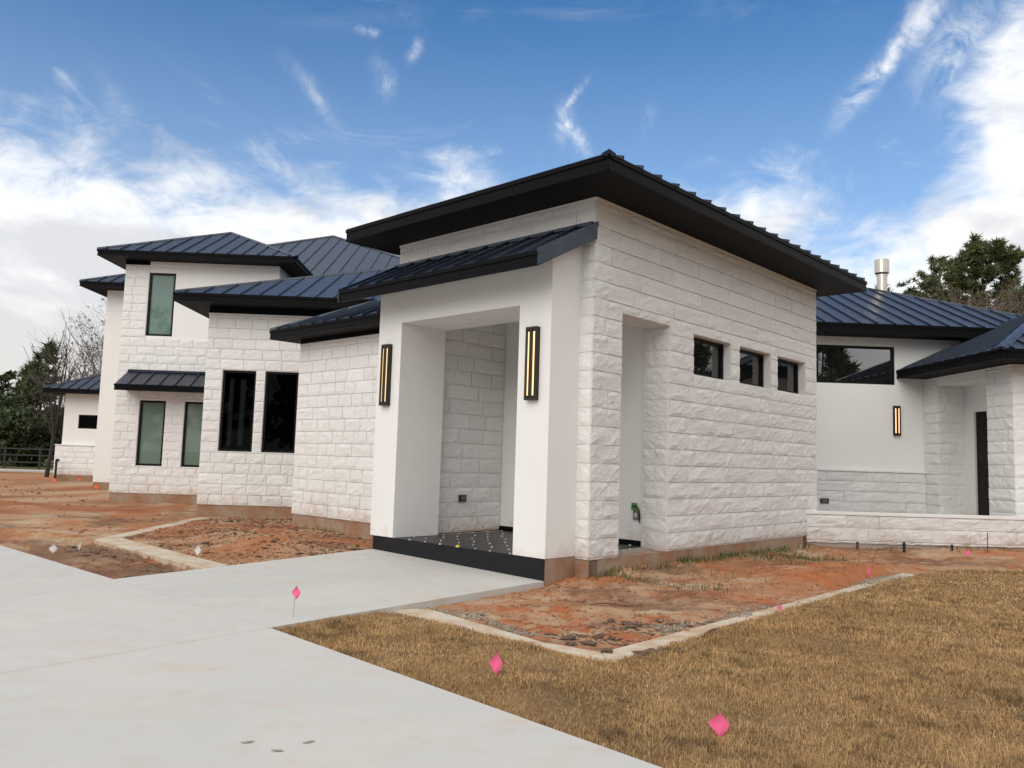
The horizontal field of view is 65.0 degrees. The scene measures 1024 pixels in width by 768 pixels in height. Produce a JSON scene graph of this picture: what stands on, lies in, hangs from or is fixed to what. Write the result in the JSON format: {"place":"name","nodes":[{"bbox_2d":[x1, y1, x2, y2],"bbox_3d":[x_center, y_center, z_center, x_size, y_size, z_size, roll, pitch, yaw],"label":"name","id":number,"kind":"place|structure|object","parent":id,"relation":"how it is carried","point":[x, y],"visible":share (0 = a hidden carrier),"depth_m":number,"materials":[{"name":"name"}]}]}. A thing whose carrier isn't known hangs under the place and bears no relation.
{"place":"outdoors","nodes":[
{"label":"outdoors","id":0,"kind":"place"},
{"bbox_2d":[0,469,52,472],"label":"road","id":1,"kind":"structure","parent":0,"point":[23,470],"depth_m":45.59,"materials":[{"name":"grey concrete"}]},
{"bbox_2d":[0,545,268,673],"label":"driveway","id":2,"kind":"structure","parent":0,"point":[52,612],"depth_m":7.13,"materials":[{"name":"concrete"}]},
{"bbox_2d":[0,628,661,767],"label":"driveway","id":3,"kind":"structure","parent":0,"point":[213,702],"depth_m":4.56,"materials":[{"name":"concrete"}]},
{"bbox_2d":[0,457,1023,767],"bbox_3d":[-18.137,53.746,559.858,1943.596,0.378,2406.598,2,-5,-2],"label":"ground","id":4,"kind":"structure","parent":0,"point":[20,519],"depth_m":9.34,"materials":[{"name":"brown soil"}]},
{"bbox_2d":[0,369,17,399],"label":"evergreen tree","id":5,"kind":"object","parent":4,"relation":"on","point":[6,377],"visible":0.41,"depth_m":65.59,"materials":[{"name":"green plant"}]},
{"bbox_2d":[0,390,26,407],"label":"evergreen tree","id":6,"kind":"object","parent":4,"relation":"on","point":[5,401],"visible":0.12,"depth_m":60.53,"materials":[{"name":"green plant"}]},
{"bbox_2d":[10,361,40,409],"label":"pine tree","id":7,"kind":"object","parent":4,"relation":"on","point":[19,381],"visible":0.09,"depth_m":64.71,"materials":[{"name":"green plant"}]},
{"bbox_2d":[0,446,54,469],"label":"rail fence","id":8,"kind":"object","parent":4,"relation":"on","point":[4,461],"visible":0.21,"depth_m":51.27,"materials":[{"name":"black"}]},
{"bbox_2d":[0,403,60,466],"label":"evergreen tree","id":9,"kind":"object","parent":4,"relation":"on","point":[12,431],"visible":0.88,"depth_m":55.57,"materials":[{"name":"green plant"}]},
{"bbox_2d":[7,407,63,466],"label":"evergreen tree","id":10,"kind":"object","parent":4,"relation":"on","point":[36,458],"visible":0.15,"depth_m":57.67,"materials":[{"name":"green plant"}]},
{"bbox_2d":[11,339,64,412],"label":"pine tree","id":11,"kind":"object","parent":4,"relation":"on","point":[37,372],"visible":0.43,"depth_m":62.52,"materials":[{"name":"green plant"}]},
{"bbox_2d":[17,373,78,443],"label":"bare tree","id":12,"kind":"object","parent":4,"relation":"on","point":[60,417],"visible":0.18,"depth_m":54.21,"materials":[{"name":"brown plant"}]},
{"bbox_2d":[37,402,62,465],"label":"evergreen tree","id":13,"kind":"object","parent":4,"relation":"on","point":[43,414],"visible":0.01,"depth_m":60.27,"materials":[{"name":"green plant"}]},
{"bbox_2d":[49,544,56,552],"bbox_3d":[-6.824,2.473,11.950,0.116,0.200,0.020,4,-6,-20],"label":"marker flag","id":14,"kind":"object","parent":4,"relation":"on","point":[52,548],"visible":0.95,"depth_m":11.95,"materials":[{"name":"white plastic"}]},
{"bbox_2d":[23,323,84,476],"bbox_3d":[-22.818,0.780,39.941,2.567,7.952,1.416,1,-5,6],"label":"bare tree","id":15,"kind":"object","parent":4,"relation":"on","point":[53,433],"visible":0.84,"depth_m":39.62,"materials":[{"name":"brown plant"}]},
{"bbox_2d":[54,459,59,478],"bbox_3d":[-19.755,3.760,34.886,0.234,1.044,0.109,-1,-6,23],"label":"standpipe","id":16,"kind":"object","parent":4,"relation":"on","point":[55,469],"visible":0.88,"depth_m":34.89,"materials":[{"name":"black metal"}]},
{"bbox_2d":[14,296,106,405],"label":"bare tree","id":17,"kind":"object","parent":4,"relation":"on","point":[86,361],"visible":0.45,"depth_m":51.60,"materials":[{"name":"grey plant"}]},
{"bbox_2d":[0,478,166,533],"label":"soil crumbs","id":18,"kind":"object","parent":4,"relation":"on","point":[80,531],"visible":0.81,"depth_m":22.82,"materials":[{"name":"brown soil"}]},
{"bbox_2d":[23,545,177,576],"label":"mulch","id":19,"kind":"object","parent":4,"relation":"on","point":[113,556],"visible":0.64,"depth_m":11.79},
{"bbox_2d":[98,517,204,538],"bbox_3d":[-6.846,2.888,15.696,0.306,0.200,4.975,2,-5,-3],"label":"edging strip","id":20,"kind":"object","parent":4,"relation":"on","point":[134,533],"visible":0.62,"depth_m":15.09,"materials":[{"name":"concrete"}]},
{"bbox_2d":[94,538,226,569],"bbox_3d":[-5.220,2.576,11.853,0.446,0.200,4.404,7,-8,-44],"label":"edging strip","id":21,"kind":"object","parent":4,"relation":"on","point":[174,558],"visible":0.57,"depth_m":11.65,"materials":[{"name":"concrete"}]},
{"bbox_2d":[195,545,200,557],"bbox_3d":[-4.221,2.289,10.791,0.082,0.270,0.016,4,-6,-23],"label":"marker flag","id":22,"kind":"object","parent":21,"relation":"on","point":[197,550],"visible":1,"depth_m":10.80,"materials":[{"name":"white plastic"}]},
{"bbox_2d":[22,518,359,577],"bbox_3d":[-5.326,2.631,13.820,7.526,0.370,5.700,-3,-8,44],"label":"straw","id":23,"kind":"object","parent":4,"relation":"on","point":[214,540],"visible":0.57,"depth_m":13.08,"materials":[{"name":"beige plant"}]},
{"bbox_2d":[126,517,371,563],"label":"soil crumbs","id":24,"kind":"object","parent":4,"relation":"on","point":[214,556],"visible":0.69,"depth_m":13.75,"materials":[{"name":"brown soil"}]},
{"bbox_2d":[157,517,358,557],"bbox_3d":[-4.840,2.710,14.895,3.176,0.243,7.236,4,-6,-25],"label":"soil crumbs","id":25,"kind":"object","parent":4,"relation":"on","point":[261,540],"visible":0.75,"depth_m":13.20,"materials":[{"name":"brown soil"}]},
{"bbox_2d":[115,552,523,628],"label":"walkway","id":26,"kind":"structure","parent":4,"relation":"on","point":[331,585],"depth_m":9.12,"materials":[{"name":"concrete"}]},
{"bbox_2d":[292,586,300,616],"bbox_3d":[-1.987,2.014,7.380,0.082,0.315,0.016,2,-5,-6],"label":"marker flag","id":27,"kind":"object","parent":26,"relation":"on","point":[296,592],"visible":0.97,"depth_m":7.39,"materials":[{"name":"pink plastic"}]},
{"bbox_2d":[348,549,543,590],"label":"walkway","id":28,"kind":"structure","parent":4,"relation":"on","point":[528,583],"depth_m":10.89,"materials":[{"name":"concrete"}]},
{"bbox_2d":[393,609,592,659],"bbox_3d":[-0.184,2.335,7.341,2.590,0.200,0.364,-3,-7,43],"label":"edging strip","id":29,"kind":"object","parent":4,"relation":"on","point":[427,614],"visible":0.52,"depth_m":7.53,"materials":[{"name":"concrete"}]},
{"bbox_2d":[489,652,502,674],"bbox_3d":[-0.114,1.998,5.683,0.097,0.205,0.018,2,-5,-2],"label":"marker flag","id":30,"kind":"object","parent":4,"relation":"on","point":[496,662],"visible":0.95,"depth_m":5.69,"materials":[{"name":"pink plastic"}]},
{"bbox_2d":[42,149,1023,586],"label":"house","id":31,"kind":"structure","parent":4,"relation":"on","point":[714,379],"depth_m":14.17,"materials":[{"name":"white stone"}]},
{"bbox_2d":[78,415,97,428],"bbox_3d":[-18.749,1.682,35.673,0.895,0.610,0.070,2,-5,-2],"label":"window","id":32,"kind":"structure","parent":31,"relation":"in","point":[85,421],"depth_m":35.67,"materials":[{"name":"black glass"}]},
{"bbox_2d":[136,400,165,465],"bbox_3d":[-10.215,1.393,22.801,0.730,1.847,0.070,2,-5,-2],"label":"window","id":33,"kind":"structure","parent":31,"relation":"in","point":[152,413],"depth_m":22.80,"materials":[{"name":"green glass"}]},
{"bbox_2d":[146,273,175,336],"bbox_3d":[-10.081,-2.278,23.138,0.750,1.835,0.070,2,-5,-2],"label":"window","id":34,"kind":"structure","parent":31,"relation":"in","point":[160,311],"depth_m":23.13,"materials":[{"name":"green glass"}]},
{"bbox_2d":[181,402,202,466],"bbox_3d":[-8.956,1.435,22.839,0.730,1.847,0.070,2,-5,-2],"label":"window","id":35,"kind":"structure","parent":31,"relation":"in","point":[193,416],"depth_m":22.83,"materials":[{"name":"green glass"}]},
{"bbox_2d":[218,370,255,451],"bbox_3d":[-6.490,0.640,19.066,0.785,1.915,0.070,2,-5,-2],"label":"window","id":36,"kind":"structure","parent":31,"relation":"in","point":[238,390],"depth_m":19.06,"materials":[{"name":"black glass"}]},
{"bbox_2d":[262,372,298,452],"bbox_3d":[-5.488,0.673,19.096,0.780,1.915,0.070,2,-5,-2],"label":"window","id":37,"kind":"structure","parent":31,"relation":"in","point":[281,388],"depth_m":19.09,"materials":[{"name":"black glass"}]},
{"bbox_2d":[379,344,392,405],"bbox_3d":[-1.979,-0.141,12.578,0.190,0.960,0.082,-3,-7,43],"label":"wall sconce","id":38,"kind":"object","parent":31,"relation":"attached to","point":[385,375],"depth_m":12.54,"materials":[{"name":"brown metal"}]},
{"bbox_2d":[458,495,466,501],"bbox_3d":[-0.826,1.912,13.462,0.045,0.110,0.150,-3,-7,43],"label":"electrical outlet","id":39,"kind":"object","parent":31,"relation":"attached to","point":[461,498],"visible":1,"depth_m":13.43,"materials":[{"name":"black plastic"}]},
{"bbox_2d":[524,326,539,399],"bbox_3d":[0.259,-0.269,10.485,0.190,0.960,0.082,-3,-7,43],"label":"wall sconce","id":40,"kind":"object","parent":31,"relation":"attached to","point":[532,360],"depth_m":10.45,"materials":[{"name":"brown metal"}]},
{"bbox_2d":[631,503,639,522],"bbox_3d":[1.876,1.949,12.181,0.170,0.287,0.070,-3,-7,43],"label":"junction box","id":41,"kind":"object","parent":31,"relation":"attached to","point":[636,512],"visible":1,"depth_m":12.18,"materials":[{"name":"grey plastic"}]},
{"bbox_2d":[693,337,723,379],"bbox_3d":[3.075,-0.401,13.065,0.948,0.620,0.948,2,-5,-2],"label":"window","id":42,"kind":"structure","parent":31,"relation":"in","point":[708,355],"depth_m":13.16,"materials":[{"name":"black glass"}]},
{"bbox_2d":[739,349,763,386],"bbox_3d":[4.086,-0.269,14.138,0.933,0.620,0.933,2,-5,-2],"label":"window","id":43,"kind":"structure","parent":31,"relation":"in","point":[751,365],"depth_m":14.25,"materials":[{"name":"black glass"}]},
{"bbox_2d":[777,359,797,393],"bbox_3d":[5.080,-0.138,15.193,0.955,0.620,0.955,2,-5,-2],"label":"window","id":44,"kind":"structure","parent":31,"relation":"in","point":[787,374],"depth_m":15.32,"materials":[{"name":"black glass"}]},
{"bbox_2d":[820,498,828,502],"bbox_3d":[7.568,2.829,19.465,0.200,0.120,0.045,2,-5,-2],"label":"electrical outlet","id":45,"kind":"object","parent":31,"relation":"attached to","point":[824,500],"visible":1,"depth_m":19.45,"materials":[{"name":"black plastic"}]},
{"bbox_2d":[816,344,893,384],"bbox_3d":[8.510,-0.474,19.987,1.970,0.950,0.070,2,-5,-2],"label":"window","id":46,"kind":"structure","parent":31,"relation":"in","point":[834,363],"depth_m":19.99,"materials":[{"name":"black glass"}]},
{"bbox_2d":[893,406,900,435],"bbox_3d":[9.470,0.903,19.784,0.165,0.730,0.082,2,-5,-2],"label":"wall sconce","id":47,"kind":"object","parent":31,"relation":"attached to","point":[896,420],"depth_m":19.76,"materials":[{"name":"brown metal"}]},
{"bbox_2d":[976,411,989,515],"bbox_3d":[10.892,1.953,18.192,0.065,2.700,1.150,2,-5,-2],"label":"door","id":48,"kind":"structure","parent":31,"relation":"in","point":[981,417],"depth_m":18.54,"materials":[{"name":"black"}]},
{"bbox_2d":[565,641,576,645],"bbox_3d":[0.503,2.204,6.827,0.101,0.037,0.088,-2,-7,36],"label":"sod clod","id":49,"kind":"object","parent":4,"relation":"on","point":[570,643],"visible":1,"depth_m":6.80,"materials":[{"name":"brown soil"}]},
{"bbox_2d":[547,643,607,661],"bbox_3d":[0.593,2.286,6.571,0.209,0.200,0.810,5,-6,-34],"label":"edging strip","id":50,"kind":"object","parent":4,"relation":"on","point":[595,654],"visible":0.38,"depth_m":6.55,"materials":[{"name":"concrete"}]},
{"bbox_2d":[585,639,596,645],"bbox_3d":[0.664,2.211,6.872,0.120,0.060,0.127,0,-6,17],"label":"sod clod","id":51,"kind":"object","parent":4,"relation":"on","point":[590,641],"visible":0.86,"depth_m":6.83,"materials":[{"name":"brown soil"}]},
{"bbox_2d":[227,526,1003,594],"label":"weeds","id":52,"kind":"object","parent":4,"relation":"on","point":[728,555],"visible":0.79,"depth_m":12.73,"materials":[{"name":"green plant"}]},
{"bbox_2d":[590,602,642,606],"bbox_3d":[1.132,2.384,8.675,0.699,0.079,0.035,5,-6,-30],"label":"metal rod","id":53,"kind":"object","parent":4,"relation":"on","point":[616,604],"visible":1,"depth_m":8.66,"materials":[{"name":"brown metal"}]},
{"bbox_2d":[525,617,718,645],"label":"mulch","id":54,"kind":"object","parent":4,"relation":"on","point":[568,637],"visible":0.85,"depth_m":7.36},
{"bbox_2d":[625,623,636,628],"bbox_3d":[1.115,2.279,7.557,0.119,0.048,0.118,2,-5,2],"label":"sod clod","id":55,"kind":"object","parent":4,"relation":"on","point":[631,626],"visible":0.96,"depth_m":7.53,"materials":[{"name":"brown soil"}]},
{"bbox_2d":[631,650,649,656],"bbox_3d":[1.024,2.153,6.421,0.131,0.054,0.145,3,-5,-10],"label":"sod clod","id":56,"kind":"object","parent":4,"relation":"on","point":[642,653],"visible":0.72,"depth_m":6.38,"materials":[{"name":"brown soil"}]},
{"bbox_2d":[273,568,1023,767],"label":"lawn grass","id":57,"kind":"structure","parent":4,"relation":"on","point":[713,666],"depth_m":5.87,"materials":[{"name":"brown plant"}]},
{"bbox_2d":[646,648,657,654],"bbox_3d":[1.127,2.170,6.524,0.126,0.041,0.117,5,-6,-31],"label":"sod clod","id":58,"kind":"object","parent":4,"relation":"on","point":[652,649],"visible":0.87,"depth_m":6.50,"materials":[{"name":"brown soil"}]},
{"bbox_2d":[434,546,896,647],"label":"soil crumbs","id":59,"kind":"object","parent":4,"relation":"on","point":[573,586],"visible":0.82,"depth_m":9.62,"materials":[{"name":"brown soil"}]},
{"bbox_2d":[420,572,916,638],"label":"gravel","id":60,"kind":"structure","parent":4,"relation":"on","point":[675,627],"depth_m":7.99,"materials":[{"name":"grey gravel"}]},
{"bbox_2d":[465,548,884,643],"bbox_3d":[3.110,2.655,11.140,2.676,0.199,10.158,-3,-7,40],"label":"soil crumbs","id":61,"kind":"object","parent":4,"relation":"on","point":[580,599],"visible":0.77,"depth_m":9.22,"materials":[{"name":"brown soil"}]},
{"bbox_2d":[708,712,729,738],"bbox_3d":[1.167,1.940,4.532,0.121,0.180,0.035,1,-5,11],"label":"marker flag","id":62,"kind":"object","parent":4,"relation":"on","point":[719,724],"visible":0.95,"depth_m":4.53,"materials":[{"name":"pink plastic"}]},
{"bbox_2d":[602,573,913,662],"bbox_3d":[3.369,2.630,9.308,0.273,0.200,8.132,-3,-7,42],"label":"edging strip","id":63,"kind":"object","parent":4,"relation":"on","point":[619,653],"visible":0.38,"depth_m":7.56,"materials":[{"name":"concrete"}]},
{"bbox_2d":[601,648,612,653],"bbox_3d":[0.778,2.188,6.581,0.120,0.048,0.099,0,-6,18],"label":"sod clod","id":64,"kind":"object","parent":63,"relation":"on","point":[606,650],"visible":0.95,"depth_m":6.55,"materials":[{"name":"brown soil"}]},
{"bbox_2d":[702,624,733,636],"bbox_3d":[1.991,2.304,7.603,0.068,0.086,1.184,-2,-6,34],"label":"drip tube","id":65,"kind":"object","parent":63,"relation":"on","point":[707,632],"visible":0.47,"depth_m":7.27,"materials":[{"name":"brown plastic"}]},
{"bbox_2d":[803,536,805,547],"bbox_3d":[5.431,2.959,14.933,0.052,0.282,0.052,2,-5,-2],"label":"pipe stub","id":66,"kind":"object","parent":4,"relation":"on","point":[804,540],"visible":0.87,"depth_m":14.92,"materials":[{"name":"brown"}]},
{"bbox_2d":[902,542,905,552],"bbox_3d":[7.302,3.070,14.979,0.057,0.252,0.057,2,-5,-2],"label":"pipe stub","id":67,"kind":"object","parent":4,"relation":"on","point":[904,547],"visible":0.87,"depth_m":14.97,"materials":[{"name":"black plastic"}]},
{"bbox_2d":[806,511,1023,549],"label":"patio wall","id":68,"kind":"structure","parent":4,"relation":"on","point":[874,530],"depth_m":15.30,"materials":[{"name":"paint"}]},
{"bbox_2d":[894,253,960,297],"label":"pine tree","id":69,"kind":"object","parent":4,"relation":"on","point":[933,262],"visible":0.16,"depth_m":54.11,"materials":[{"name":"green plant"}]},
{"bbox_2d":[913,275,985,306],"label":"pine tree","id":70,"kind":"object","parent":4,"relation":"on","point":[929,285],"visible":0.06,"depth_m":52.15,"materials":[{"name":"green plant"}]},
{"bbox_2d":[927,232,1023,314],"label":"pine tree","id":71,"kind":"object","parent":4,"relation":"on","point":[976,255],"visible":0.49,"depth_m":46.77,"materials":[{"name":"green plant"}]},
{"bbox_2d":[932,272,1023,313],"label":"bare tree","id":72,"kind":"object","parent":4,"relation":"on","point":[986,299],"visible":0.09,"depth_m":39.28,"materials":[{"name":"brown plant"}]},
{"bbox_2d":[0,0,1023,409],"label":"sky","id":73,"kind":"structure","parent":0,"point":[857,133],"materials":[{"name":"blue"}]},
{"bbox_2d":[451,552,862,630],"bbox_3d":[3.275,2.642,11.066,2.615,0.229,10.074,-3,-7,43],"label":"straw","id":74,"kind":"object","parent":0,"point":[641,598],"visible":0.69,"depth_m":9.45,"materials":[{"name":"beige plant"}]}
]}

